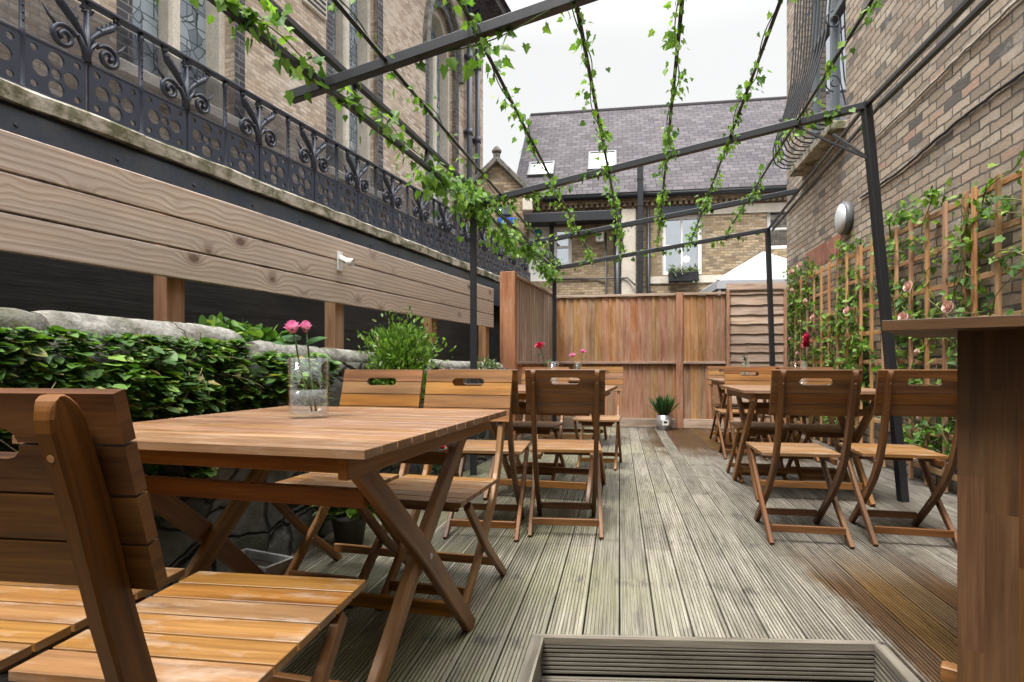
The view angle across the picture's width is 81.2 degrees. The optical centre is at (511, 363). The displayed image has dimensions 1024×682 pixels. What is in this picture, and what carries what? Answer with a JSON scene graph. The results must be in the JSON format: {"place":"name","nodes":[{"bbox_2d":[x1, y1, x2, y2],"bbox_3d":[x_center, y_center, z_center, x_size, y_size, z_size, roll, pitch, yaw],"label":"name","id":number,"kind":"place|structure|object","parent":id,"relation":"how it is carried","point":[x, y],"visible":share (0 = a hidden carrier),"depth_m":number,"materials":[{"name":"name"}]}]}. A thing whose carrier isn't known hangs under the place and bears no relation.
{"place":"outdoors","nodes":[
{"label":"outdoors","id":0,"kind":"place"},
{"bbox_2d":[0,78,499,282],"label":"stone ledge","id":1,"kind":"object","parent":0,"point":[19,95],"visible":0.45,"depth_m":3.08,"materials":[{"name":"grey stone"}]},
{"bbox_2d":[0,99,499,306],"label":"steel beam","id":2,"kind":"structure","parent":1,"relation":"attached to","point":[25,122],"depth_m":3.08,"materials":[{"name":"black metal"}]},
{"bbox_2d":[0,0,530,280],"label":"iron railing","id":3,"kind":"object","parent":1,"relation":"on","point":[19,62],"visible":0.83,"depth_m":3.31,"materials":[{"name":"black metal"}]},
{"bbox_2d":[483,0,786,173],"label":"sky","id":4,"kind":"structure","parent":0,"point":[723,42],"materials":[{"name":"white"}]},
{"bbox_2d":[541,430,900,681],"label":"deck base","id":5,"kind":"object","parent":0,"point":[701,678],"depth_m":2.05,"materials":[{"name":"wood"}]},
{"bbox_2d":[279,426,956,681],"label":"deck","id":6,"kind":"structure","parent":5,"relation":"on","point":[718,565],"depth_m":2.64,"materials":[{"name":"grey wood"}]},
{"bbox_2d":[0,567,184,672],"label":"folding chair","id":7,"kind":"object","parent":6,"relation":"on","point":[36,618],"visible":0.51,"depth_m":1.13,"materials":[{"name":"brown wood"}]},
{"bbox_2d":[0,388,365,681],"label":"folding chair","id":8,"kind":"object","parent":6,"relation":"on","point":[75,507],"visible":1,"depth_m":0.68,"materials":[{"name":"brown wood"}]},
{"bbox_2d":[0,211,499,362],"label":"black wall","id":9,"kind":"structure","parent":6,"relation":"on","point":[28,283],"depth_m":3.27,"materials":[{"name":"black paint"}]},
{"bbox_2d":[0,307,507,681],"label":"rubble wall","id":10,"kind":"structure","parent":6,"relation":"on","point":[265,526],"depth_m":2.46,"materials":[{"name":"stone"}]},
{"bbox_2d":[0,312,341,478],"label":"ivy","id":11,"kind":"object","parent":10,"relation":"attached to","point":[128,378],"visible":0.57,"depth_m":2.10,"materials":[{"name":"green plant"}]},
{"bbox_2d":[0,319,264,451],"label":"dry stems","id":12,"kind":"object","parent":11,"relation":"attached to","point":[177,396],"visible":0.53,"depth_m":2.10,"materials":[{"name":"brown plant"}]},
{"bbox_2d":[0,129,493,361],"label":"timber screen","id":13,"kind":"object","parent":10,"relation":"on","point":[168,262],"visible":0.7,"depth_m":2.84,"materials":[{"name":"brown wood"}]},
{"bbox_2d":[337,251,354,270],"bbox_3d":[-1.094,-0.680,3.945,0.115,0.125,0.055,0,0,20],"label":"white bracket","id":14,"kind":"object","parent":13,"relation":"attached to","point":[341,258],"visible":1,"depth_m":3.94,"materials":[{"name":"metal"}]},
{"bbox_2d":[347,305,455,408],"bbox_3d":[-0.660,0.001,3.712,0.749,0.721,0.694,0,0,0],"label":"shrub","id":15,"kind":"object","parent":10,"relation":"on","point":[403,348],"visible":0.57,"depth_m":3.61,"materials":[{"name":"green plant"}]},
{"bbox_2d":[477,355,501,368],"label":"trailing plant","id":16,"kind":"object","parent":10,"relation":"on","point":[493,365],"visible":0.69,"depth_m":5.53,"materials":[{"name":"green plant"}]},
{"bbox_2d":[216,548,292,574],"bbox_3d":[-1.060,0.860,2.470,0.280,0.120,0.152,0,0,25],"label":"white planter","id":17,"kind":"object","parent":6,"relation":"on","point":[268,563],"visible":0.23,"depth_m":2.48,"materials":[{"name":"plastic"}]},
{"bbox_2d":[12,406,505,681],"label":"folding table","id":18,"kind":"object","parent":6,"relation":"on","point":[359,447],"visible":0.87,"depth_m":1.56,"materials":[{"name":"brown wood"}]},
{"bbox_2d":[310,504,377,544],"bbox_3d":[-0.832,0.741,3.058,0.397,0.358,0.386,0,0,-27],"label":"potted plant","id":19,"kind":"object","parent":6,"relation":"on","point":[349,526],"visible":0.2,"depth_m":2.98,"materials":[{"name":"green plant"}]},
{"bbox_2d":[272,369,423,608],"bbox_3d":[-0.699,0.480,2.546,0.410,0.908,0.740,0,0,16],"label":"folding chair","id":20,"kind":"object","parent":6,"relation":"on","point":[403,391],"visible":0.52,"depth_m":2.69,"materials":[{"name":"brown wood"}]},
{"bbox_2d":[421,446,458,475],"bbox_3d":[-0.502,0.753,4.269,0.295,0.334,0.294,0,0,0],"label":"potted plant","id":21,"kind":"object","parent":6,"relation":"on","point":[444,448],"visible":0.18,"depth_m":4.31,"materials":[{"name":"green plant"}]},
{"bbox_2d":[368,370,512,610],"bbox_3d":[-0.275,0.480,2.441,0.410,0.908,0.740,0,0,15],"label":"folding chair","id":22,"kind":"object","parent":6,"relation":"on","point":[443,391],"visible":0.77,"depth_m":2.52,"materials":[{"name":"brown wood"}]},
{"bbox_2d":[438,369,530,542],"bbox_3d":[-0.132,0.480,3.349,0.410,0.908,0.740,0,0,8],"label":"folding chair","id":23,"kind":"object","parent":6,"relation":"on","point":[512,448],"visible":0.52,"depth_m":3.24,"materials":[{"name":"brown wood"}]},
{"bbox_2d":[500,271,551,440],"bbox_3d":[0.268,-0.065,7.846,0.180,1.970,2.238,0,0,17],"label":"side fence","id":24,"kind":"object","parent":6,"relation":"on","point":[525,315],"visible":0.62,"depth_m":7.25,"materials":[{"name":"brown wood"}]},
{"bbox_2d":[506,367,568,480],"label":"folding chair","id":25,"kind":"object","parent":6,"relation":"on","point":[522,427],"visible":0.46,"depth_m":4.83,"materials":[{"name":"brown wood"}]},
{"bbox_2d":[483,385,617,502],"bbox_3d":[0.253,0.555,4.330,0.930,0.771,1.054,0,0,15],"label":"folding table","id":26,"kind":"object","parent":6,"relation":"on","point":[587,486],"visible":0.3,"depth_m":4.12,"materials":[{"name":"brown wood"}]},
{"bbox_2d":[525,369,604,539],"bbox_3d":[0.306,0.480,3.390,0.410,0.908,0.740,0,0,6],"label":"folding chair","id":27,"kind":"object","parent":6,"relation":"on","point":[584,395],"visible":0.98,"depth_m":3.12,"materials":[{"name":"brown wood"}]},
{"bbox_2d":[537,378,606,439],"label":"folding chair","id":28,"kind":"object","parent":6,"relation":"on","point":[571,380],"visible":0.07,"depth_m":6.85,"materials":[{"name":"brown wood"}]},
{"bbox_2d":[572,367,622,470],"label":"folding chair","id":29,"kind":"object","parent":6,"relation":"on","point":[614,377],"visible":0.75,"depth_m":5.40,"materials":[{"name":"brown wood"}]},
{"bbox_2d":[207,0,993,501],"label":"pergola","id":30,"kind":"object","parent":6,"relation":"on","point":[865,112],"visible":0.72,"depth_m":3.97,"materials":[{"name":"black metal"}]},
{"bbox_2d":[156,0,438,178],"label":"ivy garland","id":31,"kind":"object","parent":30,"relation":"attached to","point":[251,15],"visible":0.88,"depth_m":2.60,"materials":[{"name":"green plant"}]},
{"bbox_2d":[328,0,562,264],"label":"ivy garland","id":32,"kind":"object","parent":30,"relation":"attached to","point":[391,75],"visible":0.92,"depth_m":3.22,"materials":[{"name":"green plant"}]},
{"bbox_2d":[405,153,539,260],"bbox_3d":[-0.256,-1.287,5.203,0.494,0.603,2.541,0,0,15],"label":"ivy garland","id":33,"kind":"object","parent":30,"relation":"attached to","point":[430,181],"visible":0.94,"depth_m":4.73,"materials":[{"name":"green plant"}]},
{"bbox_2d":[415,9,564,82],"bbox_3d":[0.175,-1.442,2.479,1.409,0.416,0.176,0,0,22],"label":"ivy garland","id":34,"kind":"object","parent":30,"relation":"hanging from","point":[452,63],"visible":0.93,"depth_m":2.62,"materials":[{"name":"green plant"}]},
{"bbox_2d":[434,0,596,266],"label":"ivy garland","id":35,"kind":"object","parent":30,"relation":"attached to","point":[466,25],"visible":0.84,"depth_m":3.19,"materials":[{"name":"green plant"}]},
{"bbox_2d":[513,233,562,287],"bbox_3d":[0.366,-1.262,7.341,0.366,0.481,2.013,0,0,15],"label":"ivy garland","id":36,"kind":"object","parent":30,"relation":"attached to","point":[530,253],"visible":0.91,"depth_m":7.38,"materials":[{"name":"green plant"}]},
{"bbox_2d":[472,165,610,215],"bbox_3d":[0.224,-1.362,4.797,1.178,0.316,0.215,0,0,19],"label":"ivy garland","id":37,"kind":"object","parent":30,"relation":"attached to","point":[534,195],"visible":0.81,"depth_m":4.81,"materials":[{"name":"green plant"}]},
{"bbox_2d":[526,225,632,249],"bbox_3d":[0.747,-1.365,6.524,1.281,0.266,0.226,0,0,12],"label":"ivy garland","id":38,"kind":"object","parent":30,"relation":"attached to","point":[583,237],"visible":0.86,"depth_m":6.49,"materials":[{"name":"green plant"}]},
{"bbox_2d":[557,2,628,253],"bbox_3d":[0.642,-1.472,4.145,0.219,0.265,8.133,0,0,13],"label":"ivy garland","id":39,"kind":"object","parent":30,"relation":"attached to","point":[604,134],"visible":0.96,"depth_m":3.64,"materials":[{"name":"green plant"}]},
{"bbox_2d":[557,233,760,274],"bbox_3d":[1.902,-1.460,8.023,2.687,0.486,0.202,0,0,13],"label":"ivy garland","id":40,"kind":"object","parent":30,"relation":"attached to","point":[670,253],"visible":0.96,"depth_m":7.95,"materials":[{"name":"green plant"}]},
{"bbox_2d":[648,0,693,247],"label":"ivy garland","id":41,"kind":"object","parent":30,"relation":"attached to","point":[672,41],"visible":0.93,"depth_m":3.43,"materials":[{"name":"green plant"}]},
{"bbox_2d":[684,0,797,247],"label":"ivy garland","id":42,"kind":"object","parent":30,"relation":"attached to","point":[727,149],"visible":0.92,"depth_m":4.07,"materials":[{"name":"green plant"}]},
{"bbox_2d":[725,0,882,235],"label":"ivy garland","id":43,"kind":"object","parent":30,"relation":"attached to","point":[868,20],"visible":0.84,"depth_m":4.00,"materials":[{"name":"green plant"}]},
{"bbox_2d":[799,104,861,136],"bbox_3d":[2.191,-1.661,4.087,0.378,0.197,0.244,0,0,39],"label":"ivy garland","id":44,"kind":"object","parent":30,"relation":"attached to","point":[828,121],"visible":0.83,"depth_m":4.06,"materials":[{"name":"green plant"}]},
{"bbox_2d":[557,292,725,428],"bbox_3d":[1.812,-0.050,8.673,2.452,1.940,0.090,0,0,11],"label":"board fence","id":45,"kind":"object","parent":6,"relation":"on","point":[652,345],"visible":0.85,"depth_m":8.64,"materials":[{"name":"brown wood"}]},
{"bbox_2d":[646,393,682,430],"bbox_3d":[2.076,0.659,8.347,0.480,0.522,0.479,0,0,-18],"label":"spiky plant","id":46,"kind":"object","parent":6,"relation":"on","point":[663,410],"visible":1,"depth_m":8.27,"materials":[{"name":"green plant"}]},
{"bbox_2d":[517,634,920,681],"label":"timber step","id":47,"kind":"object","parent":6,"relation":"in","point":[689,657],"visible":0.91,"depth_m":1.99,"materials":[{"name":"grey wood"}]},
{"bbox_2d":[708,366,747,443],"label":"folding chair","id":48,"kind":"object","parent":6,"relation":"on","point":[713,372],"visible":0.35,"depth_m":7.37,"materials":[{"name":"brown wood"}]},
{"bbox_2d":[714,372,767,460],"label":"folding chair","id":49,"kind":"object","parent":6,"relation":"on","point":[724,413],"visible":0.41,"depth_m":5.92,"materials":[{"name":"brown wood"}]},
{"bbox_2d":[706,378,796,448],"bbox_3d":[2.720,0.555,6.650,0.930,0.771,1.054,0,0,11],"label":"folding table","id":50,"kind":"object","parent":6,"relation":"on","point":[718,382],"visible":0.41,"depth_m":6.58,"materials":[{"name":"brown wood"}]},
{"bbox_2d":[726,282,786,428],"bbox_3d":[3.408,-0.112,8.336,0.789,2.043,0.080,0,0,11],"label":"lapped fence panel","id":51,"kind":"object","parent":6,"relation":"on","point":[746,319],"visible":0.62,"depth_m":8.35,"materials":[{"name":"brown wood"}]},
{"bbox_2d":[724,367,795,483],"bbox_3d":[1.977,0.480,4.823,0.410,0.908,0.740,0,0,11],"label":"folding chair","id":52,"kind":"object","parent":6,"relation":"on","point":[732,376],"visible":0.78,"depth_m":4.99,"materials":[{"name":"brown wood"}]},
{"bbox_2d":[744,366,785,438],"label":"folding chair","id":53,"kind":"object","parent":6,"relation":"on","point":[751,373],"visible":0.04,"depth_m":7.34,"materials":[{"name":"brown wood"}]},
{"bbox_2d":[764,367,819,462],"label":"folding chair","id":54,"kind":"object","parent":6,"relation":"on","point":[770,437],"visible":0.12,"depth_m":5.84,"materials":[{"name":"brown wood"}]},
{"bbox_2d":[720,385,875,506],"bbox_3d":[2.060,0.555,4.300,0.930,0.771,1.054,0,0,11],"label":"folding table","id":55,"kind":"object","parent":6,"relation":"on","point":[753,393],"visible":0.54,"depth_m":4.10,"materials":[{"name":"brown wood"}]},
{"bbox_2d":[746,369,862,549],"bbox_3d":[1.551,0.480,3.237,0.410,0.908,0.740,0,0,11],"label":"folding chair","id":56,"kind":"object","parent":6,"relation":"on","point":[838,395],"visible":1,"depth_m":2.99,"materials":[{"name":"brown wood"}]},
{"bbox_2d":[779,367,855,482],"bbox_3d":[2.373,0.480,4.644,0.410,0.908,0.740,0,0,12],"label":"folding chair","id":57,"kind":"object","parent":6,"relation":"on","point":[832,430],"visible":0.41,"depth_m":4.53,"materials":[{"name":"brown wood"}]},
{"bbox_2d":[789,247,858,444],"bbox_3d":[3.668,-0.120,7.150,0.041,2.060,2.600,0,0,11],"label":"trellis panel","id":58,"kind":"object","parent":6,"relation":"on","point":[830,289],"visible":0.41,"depth_m":6.72,"materials":[{"name":"brown wood"}]},
{"bbox_2d":[781,232,869,427],"bbox_3d":[3.669,-0.307,7.114,0.326,2.150,3.008,0,0,11],"label":"climbing rose","id":59,"kind":"object","parent":58,"relation":"attached to","point":[842,314],"visible":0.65,"depth_m":6.78,"materials":[{"name":"green plant"}]},
{"bbox_2d":[839,369,956,549],"bbox_3d":[2.074,0.480,3.195,0.410,0.908,0.740,0,0,14],"label":"folding chair","id":60,"kind":"object","parent":6,"relation":"on","point":[896,394],"visible":0.79,"depth_m":2.99,"materials":[{"name":"brown wood"}]},
{"bbox_2d":[859,191,970,492],"bbox_3d":[3.216,-0.120,4.890,0.041,2.060,1.906,0,0,11],"label":"trellis panel","id":61,"kind":"object","parent":6,"relation":"on","point":[926,254],"visible":0.56,"depth_m":4.64,"materials":[{"name":"brown wood"}]},
{"bbox_2d":[850,177,986,467],"bbox_3d":[3.193,-0.310,4.859,0.300,2.103,2.177,0,0,11],"label":"climbing rose","id":62,"kind":"object","parent":61,"relation":"attached to","point":[946,307],"visible":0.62,"depth_m":4.60,"materials":[{"name":"green plant"}]},
{"bbox_2d":[882,315,1023,681],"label":"bar counter","id":63,"kind":"object","parent":6,"relation":"on","point":[990,498],"visible":1,"depth_m":1.56,"materials":[{"name":"brown wood"}]},
{"bbox_2d":[971,161,1023,316],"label":"trellis panel","id":64,"kind":"object","parent":6,"relation":"on","point":[997,273],"visible":0.41,"depth_m":3.63,"materials":[{"name":"brown wood"}]},
{"bbox_2d":[946,149,1023,315],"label":"climbing rose","id":65,"kind":"object","parent":64,"relation":"attached to","point":[986,212],"visible":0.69,"depth_m":3.73,"materials":[{"name":"green plant"}]},
{"bbox_2d":[787,0,1023,492],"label":"brick building","id":66,"kind":"structure","parent":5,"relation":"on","point":[966,151],"depth_m":4.93,"materials":[{"name":"brown brick"}]},
{"bbox_2d":[773,0,839,168],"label":"window grille","id":67,"kind":"object","parent":66,"relation":"attached to","point":[795,99],"depth_m":7.14,"materials":[{"name":"black metal"}]},
{"bbox_2d":[811,0,845,143],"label":"window frame","id":68,"kind":"structure","parent":66,"relation":"in","point":[836,34],"depth_m":7.11,"materials":[{"name":"grey paint"}]},
{"bbox_2d":[834,201,853,234],"bbox_3d":[3.508,-1.546,6.340,0.109,0.350,0.350,0,0,11],"label":"wall lamp","id":69,"kind":"object","parent":66,"relation":"attached to","point":[844,218],"visible":1,"depth_m":6.24,"materials":[{"name":"silver metal"}]},
{"bbox_2d":[859,70,1023,198],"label":"cable","id":70,"kind":"object","parent":66,"relation":"attached to","point":[993,93],"visible":0.94,"depth_m":4.25,"materials":[{"name":"black metal"}]},
{"bbox_2d":[876,0,1019,137],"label":"cable","id":71,"kind":"object","parent":66,"relation":"attached to","point":[1004,12],"visible":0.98,"depth_m":4.23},
{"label":"terrace","id":72,"kind":"structure","parent":0,"visible":0},
{"bbox_2d":[0,0,511,254],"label":"church","id":73,"kind":"structure","parent":72,"relation":"on","point":[394,26],"depth_m":9.01,"materials":[{"name":"brick"}]},
{"bbox_2d":[133,0,224,109],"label":"window frame","id":74,"kind":"structure","parent":73,"relation":"in","point":[185,27],"depth_m":7.20,"materials":[{"name":"stone"}]},
{"bbox_2d":[333,0,370,185],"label":"window","id":75,"kind":"structure","parent":73,"relation":"in","point":[351,51],"depth_m":10.51,"materials":[{"name":"stone"}]},
{"bbox_2d":[429,10,449,222],"bbox_3d":[-1.804,-5.430,13.273,0.300,4.795,1.346,0,0,19],"label":"window","id":76,"kind":"structure","parent":73,"relation":"in","point":[438,87],"depth_m":13.73,"materials":[{"name":"stone"}]},
{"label":"ground","id":77,"kind":"structure","parent":0,"visible":0},
{"bbox_2d":[453,146,540,275],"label":"gabled annexe","id":78,"kind":"structure","parent":77,"relation":"on","point":[502,175],"depth_m":12.00,"materials":[{"name":"yellow brick"}]},
{"bbox_2d":[496,206,515,224],"bbox_3d":[-0.117,-2.951,11.863,0.390,0.355,0.173,0,0,0],"label":"wall sign","id":79,"kind":"object","parent":78,"relation":"attached to","point":[505,212],"visible":0.41,"depth_m":11.83,"materials":[{"name":"blue plastic"}]},
{"bbox_2d":[517,96,786,418],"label":"back building","id":80,"kind":"structure","parent":77,"relation":"on","point":[566,146],"depth_m":13.96,"materials":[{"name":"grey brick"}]},
{"bbox_2d":[554,227,571,264],"bbox_3d":[1.206,-2.780,14.216,0.443,0.927,0.080,0,0,9],"label":"window","id":81,"kind":"structure","parent":80,"relation":"in","point":[562,248],"depth_m":14.21,"materials":[{"name":"white glass"}]},
{"bbox_2d":[559,277,634,285],"bbox_3d":[1.877,-1.902,13.927,1.983,0.230,0.131,0,0,14],"label":"handrail","id":82,"kind":"object","parent":80,"relation":"attached to","point":[597,278],"visible":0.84,"depth_m":13.94,"materials":[{"name":"black metal"}]},
{"bbox_2d":[596,232,603,241],"bbox_3d":[2.048,-2.993,13.925,0.190,0.300,0.085,0,0,9],"label":"alarm box","id":83,"kind":"object","parent":80,"relation":"attached to","point":[601,238],"visible":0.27,"depth_m":13.89,"materials":[{"name":"white paint"}]},
{"bbox_2d":[662,215,701,274],"bbox_3d":[3.912,-2.733,13.784,0.889,1.367,0.093,0,0,9],"label":"window","id":84,"kind":"structure","parent":80,"relation":"in","point":[676,229],"depth_m":13.79,"materials":[{"name":"white glass"}]},
{"bbox_2d":[667,263,700,282],"bbox_3d":[3.889,-2.044,13.493,0.760,0.463,0.470,0,0,9],"label":"window box","id":85,"kind":"object","parent":80,"relation":"attached to","point":[690,274],"visible":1,"depth_m":13.44,"materials":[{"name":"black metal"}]},
{"bbox_2d":[767,212,786,248],"bbox_3d":[6.050,-3.043,13.431,0.647,0.935,0.080,0,0,9],"label":"window","id":86,"kind":"structure","parent":80,"relation":"in","point":[779,234],"depth_m":13.45,"materials":[{"name":"grey glass"}]},
{"bbox_2d":[700,252,786,300],"bbox_3d":[5.175,-0.445,12.300,2.291,3.730,2.291,0,0,8],"label":"garden tent","id":87,"kind":"object","parent":77,"relation":"on","point":[753,270],"visible":0.37,"depth_m":11.54,"materials":[{"name":"white fabric"}]},
{"bbox_3d":[2.585,0.075,6.620,0.124,0.190,0.078,0,0,-40],"label":"glass vase","id":88,"kind":"object","parent":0,"visible":0},
{"bbox_2d":[742,353,747,374],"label":"green sprig","id":89,"kind":"object","parent":88,"relation":"in","point":[745,360],"visible":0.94,"depth_m":6.62,"materials":[{"name":"green plant"}]},
{"bbox_3d":[-0.643,0.075,1.890,0.124,0.190,0.078,0,0,-20],"label":"glass vase","id":90,"kind":"object","parent":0,"visible":0},
{"bbox_2d":[272,320,312,411],"bbox_3d":[-0.693,0.006,1.879,0.108,0.289,0.071,0,0,22],"label":"rose","id":91,"kind":"object","parent":90,"relation":"in","point":[292,327],"visible":1,"depth_m":1.88,"materials":[{"name":"pink plant"}]},
{"bbox_2d":[300,320,326,410],"bbox_3d":[-0.630,0.005,1.897,0.092,0.290,0.064,0,0,0],"label":"rose","id":92,"kind":"object","parent":90,"relation":"in","point":[305,326],"visible":1,"depth_m":1.90,"materials":[{"name":"pink plant"}]},
{"bbox_3d":[0.300,0.075,4.350,0.078,0.190,0.124,0,0,15],"label":"glass vase","id":93,"kind":"object","parent":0,"visible":0},
{"bbox_2d":[534,342,552,382],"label":"rose","id":94,"kind":"object","parent":93,"relation":"in","point":[539,345],"visible":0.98,"depth_m":4.32,"materials":[{"name":"red plant"}]}
]}

